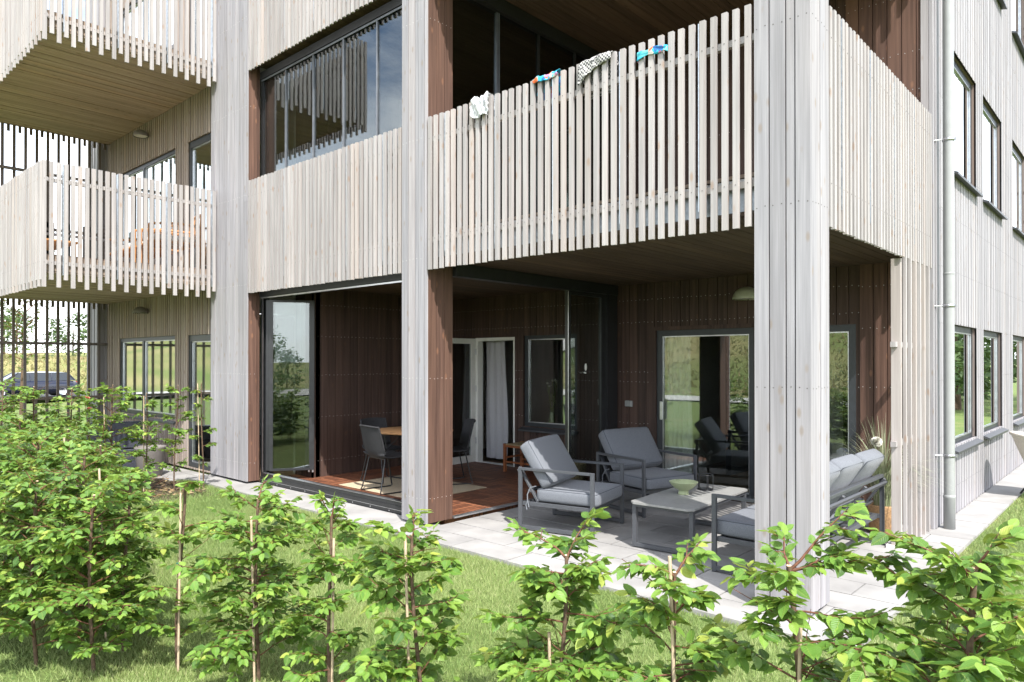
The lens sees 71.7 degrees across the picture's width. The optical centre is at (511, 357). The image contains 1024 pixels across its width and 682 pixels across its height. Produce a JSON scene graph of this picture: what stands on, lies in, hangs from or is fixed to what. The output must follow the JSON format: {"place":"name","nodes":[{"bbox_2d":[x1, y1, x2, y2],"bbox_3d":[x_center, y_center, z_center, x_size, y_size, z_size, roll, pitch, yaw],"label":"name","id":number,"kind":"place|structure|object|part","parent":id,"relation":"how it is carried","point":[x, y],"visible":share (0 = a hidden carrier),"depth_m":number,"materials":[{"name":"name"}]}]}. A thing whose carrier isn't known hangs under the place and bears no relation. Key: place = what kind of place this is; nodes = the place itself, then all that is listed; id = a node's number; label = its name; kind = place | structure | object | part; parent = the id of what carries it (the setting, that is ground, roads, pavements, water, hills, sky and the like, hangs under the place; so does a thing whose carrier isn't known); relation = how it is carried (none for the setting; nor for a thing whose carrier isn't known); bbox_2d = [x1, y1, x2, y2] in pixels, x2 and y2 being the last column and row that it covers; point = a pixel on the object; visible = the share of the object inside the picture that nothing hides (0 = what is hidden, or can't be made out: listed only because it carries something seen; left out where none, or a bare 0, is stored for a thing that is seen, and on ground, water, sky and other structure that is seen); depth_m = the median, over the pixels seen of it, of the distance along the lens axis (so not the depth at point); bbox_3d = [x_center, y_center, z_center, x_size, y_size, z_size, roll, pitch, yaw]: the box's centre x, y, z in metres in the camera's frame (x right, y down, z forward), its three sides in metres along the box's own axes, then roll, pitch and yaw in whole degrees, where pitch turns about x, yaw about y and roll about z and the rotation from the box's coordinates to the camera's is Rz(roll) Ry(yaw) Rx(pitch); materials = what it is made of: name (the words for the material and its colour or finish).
{"place":"outdoors","nodes":[
{"label":"outdoors","id":0,"kind":"place"},
{"bbox_2d":[4,391,86,397],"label":"street","id":1,"kind":"structure","parent":0,"point":[54,396],"depth_m":42.66,"materials":[{"name":"grey asphalt"}]},
{"bbox_2d":[3,372,76,395],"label":"parked car","id":2,"kind":"object","parent":1,"relation":"on","point":[52,382],"visible":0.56,"depth_m":40.31,"materials":[{"name":"paint"}]},
{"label":"window","id":3,"kind":"part","parent":2,"relation":"part of","materials":[{"name":"grey glass"}]},
{"bbox_2d":[0,0,276,352],"label":"sky","id":4,"kind":"structure","parent":0,"point":[8,135],"materials":[{"name":"white"}]},
{"bbox_2d":[0,352,1023,681],"bbox_3d":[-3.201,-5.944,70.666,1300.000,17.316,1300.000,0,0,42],"label":"ground","id":5,"kind":"structure","parent":0,"point":[60,678],"depth_m":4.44,"materials":[{"name":"green plant"}]},
{"bbox_2d":[0,377,37,483],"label":"hornbeam","id":6,"kind":"object","parent":5,"relation":"on","point":[3,403],"visible":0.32,"depth_m":7.39,"materials":[{"name":"green plant"}]},
{"bbox_2d":[0,470,55,626],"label":"hornbeam","id":7,"kind":"object","parent":5,"relation":"on","point":[8,508],"visible":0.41,"depth_m":4.19,"materials":[{"name":"green plant"}]},
{"bbox_2d":[0,440,62,558],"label":"hornbeam","id":8,"kind":"object","parent":5,"relation":"on","point":[3,450],"visible":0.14,"depth_m":4.92,"materials":[{"name":"green plant"}]},
{"bbox_2d":[3,251,64,414],"bbox_3d":[-17.926,-2.047,26.036,3.184,8.278,3.464,0,0,6],"label":"young tree","id":9,"kind":"object","parent":5,"relation":"on","point":[21,380],"visible":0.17,"depth_m":25.99,"materials":[{"name":"green plant"}]},
{"bbox_2d":[0,411,69,524],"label":"hornbeam","id":10,"kind":"object","parent":5,"relation":"on","point":[8,417],"visible":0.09,"depth_m":5.97,"materials":[{"name":"green plant"}]},
{"bbox_2d":[0,383,79,496],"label":"hornbeam","id":11,"kind":"object","parent":5,"relation":"on","point":[36,394],"visible":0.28,"depth_m":7.65,"materials":[{"name":"green plant"}]},
{"bbox_2d":[3,299,86,355],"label":"woodland","id":12,"kind":"object","parent":5,"relation":"on","point":[63,336],"visible":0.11,"depth_m":85.17,"materials":[{"name":"green plant"}]},
{"bbox_2d":[3,354,86,390],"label":"meadow grass","id":13,"kind":"structure","parent":5,"relation":"on","point":[62,357],"depth_m":64.19,"materials":[{"name":"plant"}]},
{"bbox_2d":[0,427,112,612],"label":"hornbeam","id":14,"kind":"object","parent":5,"relation":"on","point":[41,439],"visible":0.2,"depth_m":4.74,"materials":[{"name":"green plant"}]},
{"bbox_2d":[31,382,97,483],"bbox_3d":[-5.166,1.018,8.158,0.790,1.477,0.824,0,0,-7],"label":"hornbeam","id":15,"kind":"object","parent":5,"relation":"on","point":[76,418],"visible":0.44,"depth_m":8.19,"materials":[{"name":"green plant"}]},
{"bbox_2d":[0,454,129,666],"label":"hornbeam","id":16,"kind":"object","parent":5,"relation":"on","point":[24,589],"visible":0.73,"depth_m":3.97,"materials":[{"name":"green plant"}]},
{"bbox_2d":[16,418,120,550],"bbox_3d":[-3.480,1.111,5.553,0.920,1.309,0.904,0,0,42],"label":"hornbeam","id":17,"kind":"object","parent":5,"relation":"on","point":[84,429],"visible":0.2,"depth_m":5.53,"materials":[{"name":"green plant"}]},
{"bbox_2d":[1,472,164,672],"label":"hornbeam","id":18,"kind":"object","parent":5,"relation":"on","point":[60,538],"visible":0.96,"depth_m":3.84,"materials":[{"name":"green plant"}]},
{"bbox_2d":[0,440,169,633],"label":"hornbeam","id":19,"kind":"object","parent":5,"relation":"on","point":[53,455],"visible":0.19,"depth_m":4.44,"materials":[{"name":"green plant"}]},
{"bbox_2d":[77,397,108,455],"bbox_3d":[-5.102,1.119,8.638,0.419,1.302,0.366,0,0,42],"label":"rose bush","id":20,"kind":"object","parent":5,"relation":"on","point":[103,437],"visible":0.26,"depth_m":8.61,"materials":[{"name":"green plant"}]},
{"bbox_2d":[98,468,106,639],"bbox_3d":[-2.545,1.230,4.402,0.063,1.081,0.040,0,0,42],"label":"plant stake","id":21,"kind":"object","parent":5,"relation":"on","point":[99,478],"visible":0.13,"depth_m":4.40,"materials":[{"name":"brown wood"}]},
{"bbox_2d":[103,397,105,450],"bbox_3d":[-5.056,1.140,8.801,0.057,1.300,0.012,0,0,16],"label":"plant stake","id":22,"kind":"object","parent":5,"relation":"on","point":[104,413],"visible":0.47,"depth_m":8.80,"materials":[{"name":"brown wood"}]},
{"bbox_2d":[58,437,152,558],"bbox_3d":[-3.094,1.175,5.359,0.691,1.179,0.710,0,0,28],"label":"hornbeam","id":23,"kind":"object","parent":5,"relation":"on","point":[91,458],"visible":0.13,"depth_m":5.28,"materials":[{"name":"green plant"}]},
{"bbox_2d":[77,382,155,474],"bbox_3d":[-4.994,1.026,8.904,0.852,1.469,0.862,0,0,-38],"label":"hornbeam","id":24,"kind":"object","parent":5,"relation":"on","point":[122,403],"visible":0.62,"depth_m":8.88,"materials":[{"name":"green plant"}]},
{"bbox_2d":[60,467,186,653],"bbox_3d":[-2.303,1.197,4.216,0.636,1.125,0.687,0,0,42],"label":"hornbeam","id":25,"kind":"object","parent":5,"relation":"on","point":[144,553],"visible":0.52,"depth_m":4.18,"materials":[{"name":"green plant"}]},
{"bbox_2d":[65,467,216,503],"bbox_3d":[-6.043,1.766,10.725,5.626,0.070,0.998,0,0,42],"label":"soil bed","id":26,"kind":"object","parent":5,"relation":"on","point":[158,486],"visible":0.13,"depth_m":9.34,"materials":[{"name":"brown soil"}]},
{"bbox_2d":[86,421,141,467],"bbox_3d":[-6.258,1.353,11.152,0.740,0.730,0.730,0,0,-30],"label":"wicker armchair","id":27,"kind":"object","parent":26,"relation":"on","point":[129,446],"visible":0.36,"depth_m":10.89,"materials":[{"name":"grey wicker"}]},
{"bbox_2d":[143,396,143,490],"bbox_3d":[-4.754,1.141,9.145,0.012,1.300,0.012,0,0,-25],"label":"plant stake","id":28,"kind":"object","parent":26,"relation":"on","point":[143,435],"visible":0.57,"depth_m":9.14,"materials":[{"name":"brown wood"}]},
{"bbox_2d":[131,393,161,490],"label":"hornbeam","id":29,"kind":"object","parent":26,"relation":"on","point":[152,442],"visible":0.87,"depth_m":9.18,"materials":[{"name":"green plant"}]},
{"bbox_2d":[134,445,166,476],"bbox_3d":[-5.414,1.546,10.599,0.444,0.440,0.444,0,0,42],"label":"plant pot","id":30,"kind":"object","parent":26,"relation":"on","point":[158,456],"visible":0.5,"depth_m":10.48,"materials":[{"name":"grey concrete"}]},
{"bbox_2d":[128,476,203,496],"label":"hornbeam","id":31,"kind":"object","parent":26,"relation":"on","point":[166,489],"visible":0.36,"depth_m":9.26,"materials":[{"name":"green plant"}]},
{"bbox_2d":[156,383,195,490],"bbox_3d":[-4.417,1.049,9.328,0.519,1.428,0.526,0,0,14],"label":"hornbeam","id":32,"kind":"object","parent":26,"relation":"on","point":[180,432],"visible":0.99,"depth_m":9.28,"materials":[{"name":"green plant"}]},
{"bbox_2d":[197,383,199,487],"bbox_3d":[-4.203,1.068,9.500,0.046,1.450,0.012,0,0,16],"label":"plant stake","id":33,"kind":"object","parent":26,"relation":"on","point":[198,434],"visible":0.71,"depth_m":9.50,"materials":[{"name":"brown wood"}]},
{"bbox_2d":[187,383,216,486],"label":"hornbeam","id":34,"kind":"object","parent":26,"relation":"on","point":[193,437],"visible":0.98,"depth_m":9.52,"materials":[{"name":"green plant"}]},
{"bbox_2d":[126,480,212,668],"bbox_3d":[-1.855,1.217,3.949,0.373,1.083,0.491,0,0,42],"label":"hornbeam","id":35,"kind":"object","parent":5,"relation":"on","point":[154,592],"visible":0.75,"depth_m":3.95,"materials":[{"name":"green plant"}]},
{"bbox_2d":[176,490,182,671],"bbox_3d":[-1.858,1.248,3.961,0.038,1.040,0.039,0,0,42],"label":"plant stake","id":36,"kind":"object","parent":5,"relation":"on","point":[179,590],"visible":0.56,"depth_m":3.96,"materials":[{"name":"brown wood"}]},
{"bbox_2d":[157,474,336,681],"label":"hornbeam","id":37,"kind":"object","parent":5,"relation":"on","point":[268,542],"visible":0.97,"depth_m":3.71,"materials":[{"name":"green plant"}]},
{"bbox_2d":[250,516,255,681],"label":"plant stake","id":38,"kind":"object","parent":5,"relation":"on","point":[252,588],"visible":0.81,"depth_m":3.77,"materials":[{"name":"brown wood"}]},
{"bbox_2d":[280,490,379,681],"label":"hornbeam","id":39,"kind":"object","parent":5,"relation":"on","point":[324,608],"visible":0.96,"depth_m":3.56,"materials":[{"name":"green plant"}]},
{"bbox_2d":[331,538,334,681],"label":"plant stake","id":40,"kind":"object","parent":5,"relation":"on","point":[332,614],"visible":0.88,"depth_m":3.55,"materials":[{"name":"brown wood"}]},
{"bbox_2d":[334,505,472,681],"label":"hornbeam","id":41,"kind":"object","parent":5,"relation":"on","point":[389,562],"visible":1,"depth_m":3.25,"materials":[{"name":"green plant"}]},
{"bbox_2d":[404,538,409,663],"bbox_3d":[-0.482,1.300,3.268,0.040,0.930,0.039,0,0,42],"label":"plant stake","id":42,"kind":"object","parent":5,"relation":"on","point":[406,595],"visible":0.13,"depth_m":3.27,"materials":[{"name":"brown wood"}]},
{"bbox_2d":[0,0,1023,614],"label":"apartment building","id":43,"kind":"structure","parent":5,"relation":"on","point":[394,234],"depth_m":8.90,"materials":[{"name":"grey wood"}]},
{"bbox_2d":[46,238,77,256],"bbox_3d":[-7.220,-1.533,10.934,1.100,0.470,0.600,0,0,39],"label":"balcony table","id":44,"kind":"object","parent":43,"relation":"on","point":[47,243],"visible":0.01,"depth_m":10.81,"materials":[{"name":"orange wood"}]},
{"bbox_2d":[132,307,147,313],"bbox_3d":[-6.450,-0.832,12.293,0.250,0.115,0.250,0,0,42],"label":"wall lamp","id":45,"kind":"object","parent":43,"relation":"attached to","point":[141,310],"visible":1,"depth_m":12.21,"materials":[{"name":"grey metal"}]},
{"bbox_2d":[133,129,148,138],"bbox_3d":[-6.450,-3.902,12.307,0.250,0.115,0.250,0,0,42],"label":"wall lamp","id":46,"kind":"object","parent":43,"relation":"attached to","point":[141,134],"visible":1,"depth_m":12.26,"materials":[{"name":"white glass"}]},
{"bbox_2d":[109,225,178,261],"bbox_3d":[-5.816,-1.720,11.211,1.246,0.849,0.736,0,0,42],"label":"rattan chair","id":47,"kind":"object","parent":43,"relation":"on","point":[147,247],"visible":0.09,"depth_m":11.02,"materials":[{"name":"beige wicker"}]},
{"bbox_2d":[120,336,174,423],"bbox_3d":[-6.434,0.364,12.490,2.610,1.455,0.150,0,0,42],"label":"window","id":48,"kind":"structure","parent":43,"relation":"in","point":[142,360],"depth_m":12.59,"materials":[{"name":"clear glass"}]},
{"bbox_2d":[123,0,172,48],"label":"window","id":49,"kind":"structure","parent":43,"relation":"in","point":[136,30],"depth_m":12.58,"materials":[{"name":"clear glass"}]},
{"bbox_2d":[123,150,174,244],"bbox_3d":[-6.410,-2.753,12.530,2.550,1.380,0.080,0,0,42],"label":"window","id":50,"kind":"structure","parent":43,"relation":"in","point":[162,168],"depth_m":12.40,"materials":[{"name":"clear glass"}]},
{"bbox_2d":[141,214,200,267],"bbox_3d":[-5.022,-1.724,10.445,0.736,0.849,0.697,0,0,-38],"label":"rattan chair","id":51,"kind":"object","parent":43,"relation":"on","point":[172,240],"visible":0.27,"depth_m":10.39,"materials":[{"name":"beige wicker"}]},
{"bbox_2d":[190,0,200,55],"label":"glass door","id":52,"kind":"structure","parent":43,"relation":"in","point":[190,0],"depth_m":11.33,"materials":[{"name":"glass"}]},
{"bbox_2d":[189,334,210,470],"bbox_3d":[-4.760,0.685,11.008,1.020,2.090,0.080,0,0,42],"label":"glass door","id":53,"kind":"structure","parent":43,"relation":"in","point":[193,339],"depth_m":11.29,"materials":[{"name":"metal"}]},
{"bbox_2d":[189,133,210,268],"bbox_3d":[-4.760,-2.395,11.021,1.020,2.090,0.080,0,0,42],"label":"glass door","id":54,"kind":"structure","parent":43,"relation":"in","point":[206,139],"depth_m":11.31,"materials":[{"name":"metal"}]},
{"bbox_2d":[339,475,486,497],"bbox_3d":[-1.319,1.691,9.336,1.610,0.008,1.180,0,0,42],"label":"rug","id":55,"kind":"object","parent":43,"relation":"on","point":[396,486],"visible":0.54,"depth_m":9.28,"materials":[{"name":"fabric"}]},
{"bbox_2d":[359,424,401,494],"bbox_3d":[-1.619,1.260,8.964,0.569,0.849,0.493,0,0,-42],"label":"dining chair","id":56,"kind":"object","parent":55,"relation":"on","point":[374,447],"visible":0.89,"depth_m":8.79,"materials":[{"name":"grey plastic"}]},
{"bbox_2d":[360,417,401,483],"bbox_3d":[-1.774,1.263,9.764,0.570,0.849,0.493,0,0,38],"label":"dining chair","id":57,"kind":"object","parent":55,"relation":"on","point":[380,422],"visible":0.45,"depth_m":9.92,"materials":[{"name":"grey plastic"}]},
{"bbox_2d":[380,426,401,480],"bbox_3d":[-1.307,1.318,9.476,1.040,0.717,1.040,0,0,42],"label":"dining table","id":58,"kind":"object","parent":55,"relation":"on","point":[391,431],"visible":0.19,"depth_m":9.34,"materials":[{"name":"orange wood"}]},
{"bbox_2d":[453,418,475,484],"bbox_3d":[-0.782,1.263,9.638,0.570,0.849,0.493,0,0,-18],"label":"dining chair","id":59,"kind":"object","parent":55,"relation":"on","point":[466,434],"visible":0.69,"depth_m":9.77,"materials":[{"name":"grey plastic"}]},
{"bbox_2d":[470,91,493,118],"bbox_3d":[-0.278,-2.390,6.743,0.247,0.248,0.145,0,0,42],"label":"white towel","id":60,"kind":"object","parent":43,"relation":"hanging from","point":[478,107],"visible":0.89,"depth_m":6.70,"materials":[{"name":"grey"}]},
{"bbox_2d":[453,337,514,466],"bbox_3d":[-0.549,0.703,11.096,0.920,2.055,0.970,0,0,42],"label":"balcony door","id":61,"kind":"structure","parent":43,"relation":"in","point":[475,345],"depth_m":11.61,"materials":[{"name":"white paint"}]},
{"bbox_2d":[486,341,507,458],"bbox_3d":[-0.252,0.668,11.632,0.494,1.970,0.046,0,0,42],"label":"curtain","id":62,"kind":"object","parent":43,"relation":"hanging from","point":[497,421],"visible":0.91,"depth_m":11.61,"materials":[{"name":"white fabric"}]},
{"bbox_2d":[481,141,514,222],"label":"window","id":63,"kind":"structure","parent":43,"relation":"in","point":[514,141],"depth_m":11.32,"materials":[{"name":"clear glass"}]},
{"bbox_2d":[503,441,529,471],"bbox_3d":[0.348,1.490,10.428,0.924,0.420,0.424,0,0,42],"label":"bench","id":64,"kind":"object","parent":43,"relation":"on","point":[515,445],"visible":0.25,"depth_m":10.57,"materials":[{"name":"orange wood"}]},
{"bbox_2d":[532,69,560,101],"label":"swim shorts","id":65,"kind":"object","parent":43,"relation":"on","point":[550,75],"visible":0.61,"depth_m":6.17,"materials":[{"name":"fabric"}]},
{"bbox_2d":[518,334,577,435],"bbox_3d":[0.564,0.390,10.602,1.090,1.465,0.200,0,0,42],"label":"window","id":66,"kind":"structure","parent":43,"relation":"in","point":[528,422],"depth_m":10.76,"materials":[{"name":"grey glass"}]},
{"bbox_2d":[544,379,558,422],"bbox_3d":[0.619,0.676,10.838,0.301,0.706,0.201,0,0,42],"label":"lily vase","id":67,"kind":"object","parent":43,"relation":"on","point":[551,418],"visible":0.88,"depth_m":10.81,"materials":[{"name":"green ceramic"}]},
{"bbox_2d":[528,122,576,213],"bbox_3d":[0.604,-2.727,10.661,1.030,1.390,0.080,0,0,42],"label":"window","id":68,"kind":"structure","parent":43,"relation":"in","point":[576,122],"depth_m":10.95,"materials":[{"name":"grey glass"}]},
{"bbox_2d":[571,462,586,480],"bbox_3d":[0.871,1.556,9.518,0.260,0.280,0.260,0,0,42],"label":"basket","id":69,"kind":"object","parent":43,"relation":"on","point":[581,467],"visible":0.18,"depth_m":9.40,"materials":[{"name":"brown wicker"}]},
{"bbox_2d":[577,51,618,99],"bbox_3d":[0.705,-2.333,5.847,0.345,0.325,0.123,0,0,42],"label":"checked towel","id":70,"kind":"object","parent":43,"relation":"hanging from","point":[586,67],"visible":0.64,"depth_m":5.85,"materials":[{"name":"fabric"}]},
{"bbox_2d":[625,401,632,406],"bbox_3d":[1.584,0.624,9.620,0.110,0.080,0.051,0,0,42],"label":"wall socket","id":71,"kind":"object","parent":43,"relation":"attached to","point":[628,403],"depth_m":9.59,"materials":[{"name":"white plastic"}]},
{"bbox_2d":[637,44,667,63],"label":"swim shorts","id":72,"kind":"object","parent":43,"relation":"on","point":[656,49],"visible":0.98,"depth_m":5.45,"materials":[{"name":"fabric"}]},
{"bbox_2d":[666,337,692,472],"bbox_3d":[2.179,0.612,9.264,0.380,2.140,0.062,0,0,42],"label":"window","id":73,"kind":"object","parent":43,"relation":"hanging from","point":[679,437],"visible":0.72,"depth_m":9.25,"materials":[{"name":"clear glass"}]},
{"bbox_2d":[652,323,754,503],"bbox_3d":[2.423,0.665,8.923,1.440,2.150,0.110,0,0,42],"label":"sliding door","id":74,"kind":"structure","parent":43,"relation":"in","point":[659,334],"depth_m":9.08,"materials":[{"name":"grey metal"}]},
{"bbox_2d":[732,287,753,299],"bbox_3d":[2.772,-0.766,8.377,0.320,0.147,0.320,0,0,42],"label":"wall lamp","id":75,"kind":"object","parent":43,"relation":"attached to","point":[744,293],"visible":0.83,"depth_m":8.28,"materials":[{"name":"green ceramic"}]},
{"bbox_2d":[726,335,847,474],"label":"sliding glass door","id":76,"kind":"structure","parent":43,"relation":"in","point":[737,361],"depth_m":10.56,"materials":[{"name":"clear glass"}]},
{"bbox_2d":[829,324,855,454],"bbox_3d":[3.423,0.676,8.030,0.920,2.080,0.080,0,0,42],"label":"sliding door","id":77,"kind":"structure","parent":43,"relation":"in","point":[850,329],"depth_m":7.72,"materials":[{"name":"grey metal"}]},
{"bbox_2d":[954,52,982,196],"bbox_3d":[5.332,-2.744,8.401,0.200,1.453,1.520,0,0,42],"label":"window","id":78,"kind":"structure","parent":43,"relation":"in","point":[964,109],"depth_m":8.66,"materials":[{"name":"clear glass"}]},
{"bbox_2d":[955,323,983,453],"bbox_3d":[5.332,0.336,8.387,0.200,1.453,1.520,0,0,42],"label":"window","id":79,"kind":"structure","parent":43,"relation":"in","point":[965,336],"depth_m":8.65,"materials":[{"name":"clear glass"}]},
{"bbox_2d":[983,95,1007,219],"bbox_3d":[6.637,-2.737,9.830,0.200,1.453,1.550,0,0,42],"label":"window","id":80,"kind":"structure","parent":43,"relation":"in","point":[991,125],"depth_m":10.08,"materials":[{"name":"grey glass"}]},
{"bbox_2d":[983,330,1008,439],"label":"window","id":81,"kind":"structure","parent":43,"relation":"in","point":[992,346],"depth_m":10.08,"materials":[{"name":"grey glass"}]},
{"bbox_2d":[997,0,1006,9],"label":"window","id":82,"kind":"structure","parent":43,"relation":"in","point":[1002,4],"depth_m":10.23,"materials":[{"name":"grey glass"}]},
{"bbox_2d":[1012,141,1023,238],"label":"window","id":83,"kind":"structure","parent":43,"relation":"in","point":[1017,160],"depth_m":11.99,"materials":[{"name":"grey glass"}]},
{"bbox_2d":[1012,0,1023,58],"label":"window","id":84,"kind":"structure","parent":43,"relation":"in","point":[1017,5],"depth_m":11.98,"materials":[{"name":"grey glass"}]},
{"bbox_2d":[1013,335,1023,426],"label":"window","id":85,"kind":"structure","parent":43,"relation":"in","point":[1018,342],"depth_m":11.94,"materials":[{"name":"grey glass"}]},
{"bbox_2d":[548,632,550,666],"bbox_3d":[0.157,1.443,2.895,0.024,0.640,0.012,0,0,16],"label":"plant stake","id":86,"kind":"object","parent":5,"relation":"on","point":[549,645],"visible":0.68,"depth_m":2.89,"materials":[{"name":"brown wood"}]},
{"bbox_2d":[469,507,662,681],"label":"hornbeam","id":87,"kind":"object","parent":5,"relation":"on","point":[600,627],"visible":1,"depth_m":2.87,"materials":[{"name":"green plant"}]},
{"bbox_2d":[593,532,735,681],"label":"hornbeam","id":88,"kind":"object","parent":5,"relation":"on","point":[702,656],"visible":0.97,"depth_m":2.58,"materials":[{"name":"green plant"}]},
{"bbox_2d":[668,556,675,681],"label":"plant stake","id":89,"kind":"object","parent":5,"relation":"on","point":[671,626],"visible":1,"depth_m":2.57,"materials":[{"name":"brown wood"}]},
{"bbox_2d":[797,627,801,681],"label":"plant stake","id":90,"kind":"object","parent":5,"relation":"on","point":[799,666],"visible":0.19,"depth_m":2.33,"materials":[{"name":"brown wood"}]},
{"bbox_2d":[699,500,924,681],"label":"hornbeam","id":91,"kind":"object","parent":5,"relation":"on","point":[849,655],"visible":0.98,"depth_m":2.33,"materials":[{"name":"green plant"}]},
{"bbox_2d":[835,518,1023,681],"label":"hornbeam","id":92,"kind":"object","parent":5,"relation":"on","point":[983,578],"visible":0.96,"depth_m":2.10,"materials":[{"name":"green plant"}]},
{"bbox_2d":[1009,431,1023,494],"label":"rope chair","id":93,"kind":"object","parent":5,"relation":"on","point":[1018,437],"visible":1,"depth_m":8.89,"materials":[{"name":"white metal"}]},
{"bbox_2d":[1,463,1023,645],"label":"paving","id":94,"kind":"structure","parent":0,"point":[487,536],"depth_m":6.70,"materials":[{"name":"concrete"}]},
{"bbox_2d":[517,434,623,536],"bbox_3d":[0.608,1.279,7.291,0.884,0.904,0.800,0,0,30],"label":"lounge chair","id":95,"kind":"object","parent":94,"relation":"on","point":[552,466],"visible":0.97,"depth_m":7.14,"materials":[{"name":"grey fabric"}]},
{"bbox_2d":[596,427,696,517],"bbox_3d":[1.546,1.289,8.229,0.820,0.892,0.884,0,0,-32],"label":"lounge chair","id":96,"kind":"object","parent":94,"relation":"on","point":[636,451],"visible":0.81,"depth_m":8.23,"materials":[{"name":"grey fabric"}]},
{"bbox_2d":[631,483,747,555],"bbox_3d":[1.718,1.514,6.767,0.620,0.410,1.320,0,0,39],"label":"coffee table","id":97,"kind":"object","parent":94,"relation":"on","point":[694,502],"visible":0.75,"depth_m":6.46,"materials":[{"name":"grey ceramic"}]},
{"bbox_2d":[669,479,697,494],"bbox_3d":[1.645,1.247,6.793,0.277,0.122,0.277,0,0,42],"label":"bowl","id":98,"kind":"object","parent":97,"relation":"on","point":[683,486],"visible":1,"depth_m":6.75,"materials":[{"name":"green ceramic"}]},
{"bbox_2d":[697,473,712,490],"bbox_3d":[1.921,1.232,7.043,0.159,0.154,0.159,0,0,42],"label":"candle holder","id":99,"kind":"object","parent":97,"relation":"on","point":[704,488],"visible":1,"depth_m":7.05,"materials":[{"name":"black metal"}]},
{"bbox_2d":[711,448,887,575],"bbox_3d":[2.537,1.275,6.128,0.854,0.901,1.860,0,0,42],"label":"patio sofa","id":100,"kind":"object","parent":94,"relation":"on","point":[851,476],"visible":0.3,"depth_m":5.81,"materials":[{"name":"grey fabric"}]},
{"bbox_2d":[833,416,954,534],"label":"potted grass","id":101,"kind":"object","parent":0,"point":[883,467],"depth_m":6.95,"materials":[{"name":"plant"}]}
]}

